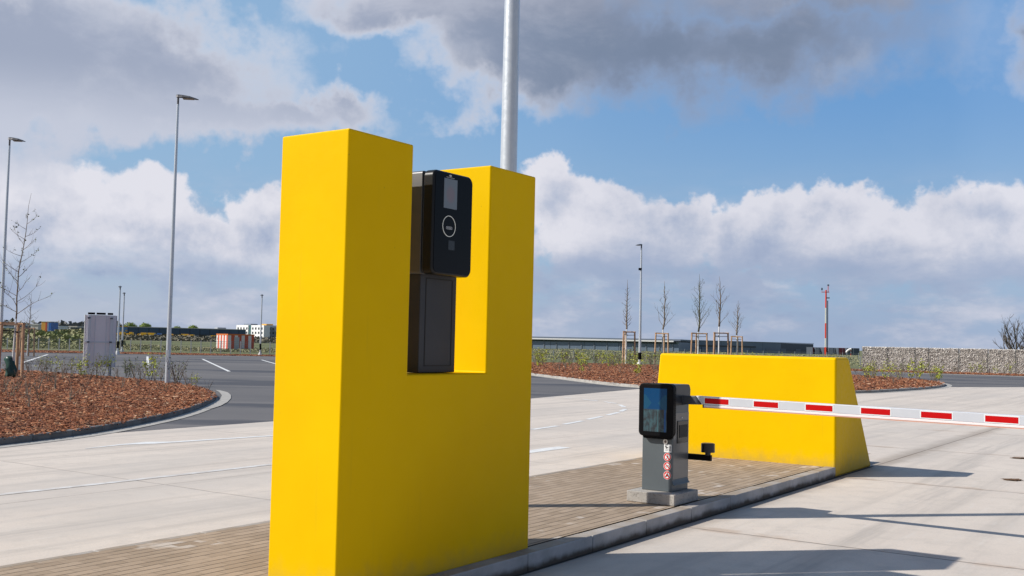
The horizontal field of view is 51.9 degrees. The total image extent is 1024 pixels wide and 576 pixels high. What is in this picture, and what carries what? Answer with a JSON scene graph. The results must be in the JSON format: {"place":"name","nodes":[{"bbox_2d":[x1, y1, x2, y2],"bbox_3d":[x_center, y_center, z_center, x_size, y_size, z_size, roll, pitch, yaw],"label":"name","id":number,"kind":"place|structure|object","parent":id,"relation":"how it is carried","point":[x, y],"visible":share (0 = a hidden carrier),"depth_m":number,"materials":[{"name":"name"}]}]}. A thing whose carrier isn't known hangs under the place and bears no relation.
{"place":"outdoors","nodes":[
{"label":"outdoors","id":0,"kind":"place"},
{"bbox_2d":[30,324,40,329],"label":"distant building","id":1,"kind":"structure","parent":0,"point":[36,326],"depth_m":599.36,"materials":[{"name":"beige"}]},
{"bbox_2d":[41,321,57,330],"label":"coloured building","id":2,"kind":"structure","parent":0,"point":[49,326],"depth_m":499.57,"materials":[{"name":"multicoloured"}]},
{"bbox_2d":[2,340,969,374],"bbox_3d":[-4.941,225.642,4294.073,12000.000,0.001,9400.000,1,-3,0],"label":"ground","id":3,"kind":"structure","parent":0,"point":[213,344],"depth_m":170.91,"materials":[{"name":"green plant"}]},
{"bbox_2d":[2,328,125,344],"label":"field bushes","id":4,"kind":"object","parent":3,"relation":"on","point":[53,336],"visible":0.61,"depth_m":177.79,"materials":[{"name":"green plant"}]},
{"bbox_2d":[3,318,124,328],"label":"distant wood","id":5,"kind":"object","parent":3,"relation":"on","point":[64,323],"visible":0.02,"depth_m":958.57,"materials":[{"name":"green plant"}]},
{"bbox_2d":[121,292,125,351],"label":"street lamp","id":6,"kind":"object","parent":3,"relation":"on","point":[124,293],"visible":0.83,"depth_m":104.43,"materials":[{"name":"metal"}]},
{"bbox_2d":[124,322,137,326],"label":"round tree","id":7,"kind":"object","parent":3,"relation":"on","point":[131,324],"visible":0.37,"depth_m":677.66,"materials":[{"name":"green plant"}]},
{"bbox_2d":[2,341,275,352],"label":"tall weeds","id":8,"kind":"object","parent":3,"relation":"on","point":[137,346],"visible":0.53,"depth_m":121.82,"materials":[{"name":"green plant"}]},
{"bbox_2d":[2,338,275,354],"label":"fence","id":9,"kind":"object","parent":3,"relation":"on","point":[150,345],"visible":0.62,"depth_m":103.53,"materials":[{"name":"grey metal"}]},
{"bbox_2d":[32,351,246,355],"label":"mulch strip","id":10,"kind":"object","parent":3,"relation":"on","point":[135,353],"visible":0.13,"depth_m":96.42,"materials":[{"name":"brown wood"}]},
{"bbox_2d":[2,349,275,355],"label":"bark chips","id":11,"kind":"object","parent":10,"relation":"on","point":[53,351],"visible":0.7,"depth_m":98.03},
{"bbox_2d":[258,294,263,354],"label":"street lamp","id":12,"kind":"object","parent":10,"relation":"on","point":[262,295],"visible":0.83,"depth_m":101.79,"materials":[{"name":"metal"}]},
{"bbox_2d":[139,322,151,326],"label":"round tree","id":13,"kind":"object","parent":3,"relation":"on","point":[145,325],"visible":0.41,"depth_m":677.41,"materials":[{"name":"green plant"}]},
{"bbox_2d":[117,326,245,337],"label":"blue hall","id":14,"kind":"structure","parent":3,"relation":"on","point":[201,332],"depth_m":620.00,"materials":[{"name":"grey"}]},
{"bbox_2d":[116,333,275,342],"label":"field scrub","id":15,"kind":"object","parent":3,"relation":"on","point":[174,337],"visible":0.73,"depth_m":335.22,"materials":[{"name":"green plant"}]},
{"bbox_2d":[216,334,254,349],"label":"striped cabin","id":16,"kind":"object","parent":3,"relation":"on","point":[236,338],"visible":0.73,"depth_m":140.02,"materials":[{"name":"orange"}]},
{"bbox_2d":[234,337,238,348],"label":"door","id":17,"kind":"structure","parent":16,"relation":"in","point":[236,339],"depth_m":139.52,"materials":[{"name":"grey metal"}]},
{"bbox_2d":[236,324,276,337],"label":"office building","id":18,"kind":"structure","parent":3,"relation":"on","point":[252,329],"depth_m":706.59,"materials":[{"name":"white"}]},
{"bbox_2d":[270,327,276,337],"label":"office building","id":19,"kind":"structure","parent":3,"relation":"on","point":[272,331],"depth_m":702.24,"materials":[{"name":"grey"}]},
{"bbox_2d":[532,336,697,351],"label":"long hall","id":20,"kind":"structure","parent":3,"relation":"on","point":[680,345],"depth_m":350.76,"materials":[{"name":"metal"}]},
{"bbox_2d":[623,280,630,363],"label":"young tree","id":21,"kind":"object","parent":3,"relation":"on","point":[626,307],"visible":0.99,"depth_m":94.28,"materials":[{"name":"brown plant"}]},
{"bbox_2d":[636,244,641,363],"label":"street lamp","id":22,"kind":"object","parent":3,"relation":"on","point":[640,322],"visible":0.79,"depth_m":91.90,"materials":[{"name":"metal"}]},
{"bbox_2d":[654,333,668,360],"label":"tree stakes","id":23,"kind":"object","parent":3,"relation":"on","point":[664,336],"visible":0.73,"depth_m":97.55,"materials":[{"name":"brown wood"}]},
{"bbox_2d":[656,281,673,352],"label":"young tree","id":24,"kind":"object","parent":3,"relation":"on","point":[664,314],"visible":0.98,"depth_m":97.85,"materials":[{"name":"brown plant"}]},
{"bbox_2d":[532,350,860,369],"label":"fence","id":25,"kind":"object","parent":3,"relation":"on","point":[658,356],"visible":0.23,"depth_m":95.00,"materials":[{"name":"grey"}]},
{"bbox_2d":[532,348,862,365],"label":"tall weeds","id":26,"kind":"object","parent":3,"relation":"on","point":[629,352],"visible":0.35,"depth_m":212.58,"materials":[{"name":"green plant"}]},
{"bbox_2d":[690,332,707,353],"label":"tree stakes","id":27,"kind":"object","parent":3,"relation":"on","point":[696,336],"visible":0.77,"depth_m":97.61,"materials":[{"name":"brown wood"}]},
{"bbox_2d":[690,275,711,353],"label":"young tree","id":28,"kind":"object","parent":3,"relation":"on","point":[699,315],"visible":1,"depth_m":98.07,"materials":[{"name":"brown plant"}]},
{"bbox_2d":[544,346,858,359],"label":"fence","id":29,"kind":"object","parent":3,"relation":"on","point":[826,354],"visible":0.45,"depth_m":186.78,"materials":[{"name":"grey"}]},
{"bbox_2d":[728,302,742,354],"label":"young tree","id":30,"kind":"object","parent":3,"relation":"on","point":[737,326],"visible":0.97,"depth_m":111.24,"materials":[{"name":"brown plant"}]},
{"bbox_2d":[730,336,742,354],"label":"tree stakes","id":31,"kind":"object","parent":3,"relation":"on","point":[741,339],"visible":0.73,"depth_m":110.92,"materials":[{"name":"brown wood"}]},
{"bbox_2d":[674,340,813,353],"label":"long hall","id":32,"kind":"structure","parent":3,"relation":"on","point":[765,347],"depth_m":398.51,"materials":[{"name":"metal"}]},
{"bbox_2d":[806,347,813,353],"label":"shipping container","id":33,"kind":"object","parent":3,"relation":"on","point":[809,350],"visible":0.88,"depth_m":400.15,"materials":[{"name":"grey metal"}]},
{"bbox_2d":[814,347,819,353],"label":"shipping container","id":34,"kind":"object","parent":3,"relation":"on","point":[816,350],"visible":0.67,"depth_m":399.93,"materials":[{"name":"grey metal"}]},
{"bbox_2d":[821,284,829,351],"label":"antenna mast","id":35,"kind":"object","parent":3,"relation":"on","point":[826,324],"visible":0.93,"depth_m":299.87,"materials":[{"name":"red"}]},
{"bbox_2d":[828,348,834,354],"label":"shipping container","id":36,"kind":"object","parent":3,"relation":"on","point":[831,350],"visible":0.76,"depth_m":399.98,"materials":[{"name":"grey metal"}]},
{"bbox_2d":[835,348,844,354],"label":"shipping container","id":37,"kind":"object","parent":3,"relation":"on","point":[838,351],"visible":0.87,"depth_m":400.18,"materials":[{"name":"grey metal"}]},
{"bbox_2d":[845,348,858,354],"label":"shipping container","id":38,"kind":"object","parent":3,"relation":"on","point":[854,351],"visible":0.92,"depth_m":400.41,"materials":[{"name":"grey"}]},
{"bbox_2d":[862,346,1023,373],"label":"gabion wall","id":39,"kind":"structure","parent":3,"relation":"on","point":[956,358],"depth_m":92.70,"materials":[{"name":"grey stone"}]},
{"bbox_2d":[993,315,1023,349],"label":"bare tree","id":40,"kind":"object","parent":3,"relation":"on","point":[1006,341],"visible":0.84,"depth_m":100.08,"materials":[{"name":"brown plant"}]},
{"label":"mulch strip","id":41,"kind":"structure","parent":3,"relation":"on","visible":0},
{"bbox_2d":[851,368,1023,375],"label":"bark chips","id":42,"kind":"object","parent":41,"relation":"on","point":[975,373],"visible":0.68,"depth_m":88.26,"materials":[{"name":"brown wood"}]},
{"bbox_2d":[0,387,1023,575],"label":"concrete road","id":43,"kind":"structure","parent":0,"point":[925,499],"depth_m":11.87,"materials":[{"name":"grey concrete"}]},
{"bbox_2d":[0,463,271,494],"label":"road marking","id":44,"kind":"object","parent":43,"relation":"on","point":[130,480],"visible":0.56,"depth_m":12.60,"materials":[{"name":"paint"}]},
{"bbox_2d":[84,435,272,448],"bbox_3d":[-5.003,2.583,18.096,0.399,0.001,5.154,-1,-4,39],"label":"road marking","id":45,"kind":"object","parent":43,"relation":"on","point":[176,441],"visible":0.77,"depth_m":17.18,"materials":[{"name":"paint"}]},
{"bbox_2d":[0,457,641,567],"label":"kerb","id":46,"kind":"structure","parent":43,"relation":"on","point":[57,557],"depth_m":8.33,"materials":[{"name":"concrete"}]},
{"bbox_2d":[0,453,869,575],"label":"paved island","id":47,"kind":"structure","parent":43,"relation":"on","point":[563,504],"depth_m":9.49,"materials":[{"name":"brown brick"}]},
{"bbox_2d":[268,128,534,575],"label":"terminal block","id":48,"kind":"structure","parent":47,"relation":"on","point":[385,462],"depth_m":6.91,"materials":[{"name":"yellow paint"}]},
{"bbox_2d":[407,170,472,372],"bbox_3d":[-0.536,-0.107,7.548,0.272,1.425,0.462,-1,-4,34],"label":"ticket terminal","id":49,"kind":"object","parent":48,"relation":"in","point":[441,227],"visible":0.97,"depth_m":7.43,"materials":[{"name":"black"}]},
{"bbox_2d":[500,0,519,171],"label":"street lamp","id":50,"kind":"object","parent":47,"relation":"on","point":[509,130],"visible":0.18,"depth_m":10.57,"materials":[{"name":"metal"}]},
{"bbox_2d":[658,353,869,476],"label":"impact block","id":51,"kind":"structure","parent":47,"relation":"on","point":[839,444],"depth_m":15.09,"materials":[{"name":"yellow paint"}]},
{"bbox_2d":[627,383,1023,505],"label":"barrier gate","id":52,"kind":"structure","parent":47,"relation":"on","point":[664,421],"depth_m":10.84,"materials":[{"name":"metal"}]},
{"bbox_2d":[530,447,569,452],"bbox_3d":[0.431,2.655,17.192,0.296,0.001,1.652,-1,-4,33],"label":"road marking","id":53,"kind":"object","parent":43,"relation":"on","point":[543,449],"visible":0.7,"depth_m":17.39,"materials":[{"name":"paint"}]},
{"bbox_2d":[427,466,834,575],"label":"kerb","id":54,"kind":"structure","parent":43,"relation":"on","point":[530,558],"depth_m":9.43,"materials":[{"name":"concrete"}]},
{"bbox_2d":[528,468,817,546],"bbox_3d":[-1.300,2.045,8.270,2.550,0.001,16.733,-1,-4,34],"label":"kerb bedding","id":55,"kind":"object","parent":43,"relation":"on","point":[657,511],"visible":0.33,"depth_m":10.24,"materials":[{"name":"grey concrete"}]},
{"bbox_2d":[514,466,872,575],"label":"kerb joint","id":56,"kind":"object","parent":43,"relation":"on","point":[673,527],"visible":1,"depth_m":9.95,"materials":[{"name":"grey concrete"}]},
{"bbox_2d":[1000,478,1022,480],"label":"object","id":57,"kind":"object","parent":43,"relation":"on","point":[1010,479],"visible":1,"depth_m":14.54,"materials":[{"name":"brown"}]},
{"bbox_2d":[0,0,1023,350],"label":"sky","id":58,"kind":"structure","parent":0,"point":[779,151],"materials":[{"name":"blue"}]},
{"bbox_2d":[1,352,1023,432],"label":"asphalt yard","id":59,"kind":"structure","parent":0,"point":[247,383],"depth_m":47.07,"materials":[{"name":"grey asphalt"}]},
{"bbox_2d":[19,327,35,355],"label":"tree stakes","id":60,"kind":"object","parent":59,"relation":"on","point":[28,341],"visible":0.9,"depth_m":75.55,"materials":[{"name":"brown wood"}]},
{"bbox_2d":[24,294,38,355],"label":"young tree","id":61,"kind":"object","parent":59,"relation":"on","point":[29,324],"visible":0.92,"depth_m":75.75,"materials":[{"name":"brown plant"}]},
{"bbox_2d":[0,376,215,444],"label":"kerb","id":62,"kind":"structure","parent":59,"relation":"on","point":[46,436],"depth_m":18.68,"materials":[{"name":"grey concrete"}]},
{"bbox_2d":[0,369,216,439],"bbox_3d":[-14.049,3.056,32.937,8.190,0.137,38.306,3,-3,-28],"label":"bark chips","id":63,"kind":"object","parent":59,"relation":"on","point":[129,394],"visible":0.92,"depth_m":25.39,"materials":[{"name":"brown wood"}]},
{"bbox_2d":[0,375,12,391],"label":"shrub","id":64,"kind":"object","parent":63,"relation":"on","point":[4,384],"visible":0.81,"depth_m":28.43,"materials":[{"name":"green plant"}]},
{"bbox_2d":[0,137,25,371],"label":"street lamp","id":65,"kind":"object","parent":63,"relation":"on","point":[5,236],"visible":0.94,"depth_m":42.88,"materials":[{"name":"metal"}]},
{"bbox_2d":[0,322,25,376],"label":"tree stakes","id":66,"kind":"object","parent":63,"relation":"on","point":[18,331],"visible":0.79,"depth_m":38.12,"materials":[{"name":"brown wood"}]},
{"bbox_2d":[3,378,22,396],"bbox_3d":[-12.573,2.515,26.436,0.487,0.529,0.304,1,-3,7],"label":"shrub","id":67,"kind":"object","parent":63,"relation":"on","point":[12,389],"visible":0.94,"depth_m":26.42,"materials":[{"name":"brown plant"}]},
{"bbox_2d":[17,389,31,406],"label":"shrub","id":68,"kind":"object","parent":63,"relation":"on","point":[28,403],"visible":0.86,"depth_m":22.94,"materials":[{"name":"brown plant"}]},
{"bbox_2d":[0,196,51,360],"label":"young tree","id":69,"kind":"object","parent":63,"relation":"on","point":[16,311],"visible":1,"depth_m":38.31,"materials":[{"name":"brown plant"}]},
{"bbox_2d":[4,356,16,376],"bbox_3d":[-18.208,2.866,38.210,0.386,0.780,0.439,4,-4,-42],"label":"watering bag","id":70,"kind":"object","parent":69,"relation":"attached to","point":[11,368],"visible":0.87,"depth_m":38.14,"materials":[{"name":"green plastic"}]},
{"bbox_2d":[31,370,47,387],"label":"shrub","id":71,"kind":"object","parent":63,"relation":"on","point":[39,380],"visible":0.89,"depth_m":30.41,"materials":[{"name":"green plant"}]},
{"bbox_2d":[33,382,49,400],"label":"shrub","id":72,"kind":"object","parent":63,"relation":"on","point":[43,385],"visible":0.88,"depth_m":25.08,"materials":[{"name":"brown plant"}]},
{"bbox_2d":[35,357,48,372],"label":"shrub","id":73,"kind":"object","parent":63,"relation":"on","point":[42,365],"visible":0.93,"depth_m":42.12,"materials":[{"name":"green plant"}]},
{"bbox_2d":[40,365,57,381],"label":"shrub","id":74,"kind":"object","parent":63,"relation":"on","point":[49,373],"visible":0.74,"depth_m":34.36,"materials":[{"name":"green plant"}]},
{"bbox_2d":[46,369,57,389],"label":"shrub","id":75,"kind":"object","parent":63,"relation":"on","point":[55,380],"visible":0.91,"depth_m":30.62,"materials":[{"name":"brown plant"}]},
{"bbox_2d":[56,355,73,372],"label":"shrub","id":76,"kind":"object","parent":63,"relation":"on","point":[64,362],"visible":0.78,"depth_m":44.50,"materials":[{"name":"green plant"}]},
{"bbox_2d":[62,366,77,383],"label":"shrub","id":77,"kind":"object","parent":63,"relation":"on","point":[68,376],"visible":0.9,"depth_m":33.57,"materials":[{"name":"green plant"}]},
{"bbox_2d":[68,359,80,375],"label":"shrub","id":78,"kind":"object","parent":63,"relation":"on","point":[72,370],"visible":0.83,"depth_m":39.66,"materials":[{"name":"green plant"}]},
{"bbox_2d":[71,350,89,374],"bbox_3d":[-16.734,2.914,40.652,0.506,1.031,0.656,0,-3,28],"label":"shrub","id":79,"kind":"object","parent":63,"relation":"on","point":[81,362],"visible":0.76,"depth_m":40.67,"materials":[{"name":"green plant"}]},
{"bbox_2d":[76,357,89,377],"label":"shrub","id":80,"kind":"object","parent":63,"relation":"on","point":[86,363],"visible":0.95,"depth_m":39.25,"materials":[{"name":"green plant"}]},
{"bbox_2d":[83,312,116,375],"bbox_3d":[-16.550,2.280,42.220,1.240,2.580,0.500,3,-3,-25],"label":"electrical cabinet","id":81,"kind":"object","parent":63,"relation":"on","point":[100,331],"visible":0.84,"depth_m":42.23,"materials":[{"name":"white metal"}]},
{"bbox_2d":[93,356,107,377],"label":"shrub","id":82,"kind":"object","parent":63,"relation":"on","point":[97,369],"visible":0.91,"depth_m":38.75,"materials":[{"name":"green plant"}]},
{"bbox_2d":[101,354,115,375],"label":"shrub","id":83,"kind":"object","parent":63,"relation":"on","point":[109,362],"visible":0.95,"depth_m":41.96,"materials":[{"name":"green plant"}]},
{"bbox_2d":[124,357,137,377],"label":"shrub","id":84,"kind":"object","parent":63,"relation":"on","point":[129,365],"visible":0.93,"depth_m":40.88,"materials":[{"name":"green plant"}]},
{"bbox_2d":[129,361,141,377],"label":"shrub","id":85,"kind":"object","parent":63,"relation":"on","point":[134,374],"visible":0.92,"depth_m":39.51,"materials":[{"name":"green plant"}]},
{"bbox_2d":[142,353,158,379],"bbox_3d":[-13.211,2.884,38.422,0.603,1.013,0.628,2,-3,-18],"label":"shrub","id":86,"kind":"object","parent":63,"relation":"on","point":[144,364],"visible":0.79,"depth_m":38.47,"materials":[{"name":"green plant"}]},
{"bbox_2d":[145,354,165,379],"bbox_3d":[-12.900,2.804,37.838,0.552,1.124,0.716,0,-3,30],"label":"shrub","id":87,"kind":"object","parent":63,"relation":"on","point":[154,364],"visible":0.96,"depth_m":37.78,"materials":[{"name":"green plant"}]},
{"bbox_2d":[166,356,187,382],"bbox_3d":[-11.631,2.821,36.311,0.563,0.991,0.901,0,-3,26],"label":"shrub","id":88,"kind":"object","parent":63,"relation":"on","point":[177,369],"visible":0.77,"depth_m":36.37,"materials":[{"name":"green plant"}]},
{"bbox_2d":[166,361,187,383],"bbox_3d":[-11.403,2.863,35.761,0.752,0.859,0.470,3,-3,-29],"label":"shrub","id":89,"kind":"object","parent":63,"relation":"on","point":[175,381],"visible":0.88,"depth_m":35.77,"materials":[{"name":"green plant"}]},
{"bbox_2d":[165,94,198,382],"bbox_3d":[-11.458,-1.729,36.527,0.783,10.076,0.250,1,-3,0],"label":"street lamp","id":90,"kind":"object","parent":63,"relation":"on","point":[169,322],"visible":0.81,"depth_m":36.42,"materials":[{"name":"metal"}]},
{"bbox_2d":[0,398,218,447],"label":"gutter","id":91,"kind":"object","parent":59,"relation":"on","point":[197,411],"visible":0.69,"depth_m":19.33,"materials":[{"name":"concrete"}]},
{"bbox_2d":[116,286,121,354],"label":"street lamp","id":92,"kind":"object","parent":59,"relation":"on","point":[117,352],"visible":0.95,"depth_m":91.34,"materials":[{"name":"metal"}]},
{"bbox_2d":[204,390,230,408],"bbox_3d":[-8.259,3.117,29.842,0.554,0.001,9.312,2,-3,-14],"label":"gutter","id":93,"kind":"object","parent":59,"relation":"on","point":[225,397],"visible":1,"depth_m":29.08,"materials":[{"name":"concrete"}]},
{"bbox_2d":[713,332,728,354],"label":"tree stakes","id":94,"kind":"object","parent":59,"relation":"on","point":[715,336],"visible":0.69,"depth_m":90.19,"materials":[{"name":"brown wood"}]},
{"bbox_2d":[531,362,944,390],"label":"bark chips","id":95,"kind":"object","parent":59,"relation":"on","point":[649,372],"visible":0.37,"depth_m":58.39,"materials":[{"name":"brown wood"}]},
{"bbox_2d":[539,349,549,362],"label":"shrub","id":96,"kind":"object","parent":95,"relation":"on","point":[541,356],"visible":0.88,"depth_m":83.12,"materials":[{"name":"green plant"}]},
{"bbox_2d":[559,350,569,363],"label":"shrub","id":97,"kind":"object","parent":95,"relation":"on","point":[562,357],"visible":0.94,"depth_m":83.69,"materials":[{"name":"green plant"}]},
{"bbox_2d":[578,357,586,372],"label":"shrub","id":98,"kind":"object","parent":95,"relation":"on","point":[582,368],"visible":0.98,"depth_m":60.56,"materials":[{"name":"green plant"}]},
{"bbox_2d":[622,331,635,363],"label":"tree stakes","id":99,"kind":"object","parent":95,"relation":"on","point":[623,349],"visible":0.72,"depth_m":94.09,"materials":[{"name":"brown wood"}]},
{"bbox_2d":[630,359,642,375],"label":"shrub","id":100,"kind":"object","parent":95,"relation":"on","point":[639,365],"visible":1,"depth_m":58.06,"materials":[{"name":"green plant"}]},
{"bbox_2d":[710,277,729,353],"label":"young tree","id":101,"kind":"object","parent":95,"relation":"on","point":[719,312],"visible":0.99,"depth_m":90.58,"materials":[{"name":"brown plant"}]},
{"bbox_2d":[859,361,875,380],"bbox_3d":[19.237,4.412,57.111,0.852,1.329,0.657,2,-3,-11],"label":"shrub","id":102,"kind":"object","parent":95,"relation":"on","point":[866,371],"visible":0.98,"depth_m":57.00,"materials":[{"name":"green plant"}]},
{"bbox_2d":[910,358,925,378],"bbox_3d":[24.183,4.829,62.674,0.900,1.292,0.864,-1,-4,39],"label":"shrub","id":103,"kind":"object","parent":95,"relation":"on","point":[921,366],"visible":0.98,"depth_m":62.63,"materials":[{"name":"green plant"}]},
{"bbox_2d":[933,364,943,379],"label":"shrub","id":104,"kind":"object","parent":95,"relation":"on","point":[937,375],"visible":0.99,"depth_m":60.76,"materials":[{"name":"green plant"}]},
{"bbox_2d":[531,373,944,392],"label":"kerb","id":105,"kind":"structure","parent":59,"relation":"on","point":[856,391],"depth_m":47.07,"materials":[{"name":"concrete"}]},
{"bbox_2d":[531,375,951,393],"bbox_3d":[4.418,4.869,58.009,35.612,0.001,25.896,0,-3,30],"label":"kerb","id":106,"kind":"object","parent":59,"relation":"on","point":[947,385],"visible":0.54,"depth_m":48.82,"materials":[{"name":"concrete"}]},
{"bbox_2d":[858,371,1023,376],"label":"gutter","id":107,"kind":"object","parent":59,"relation":"on","point":[958,374],"visible":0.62,"depth_m":84.20,"materials":[{"name":"concrete"}]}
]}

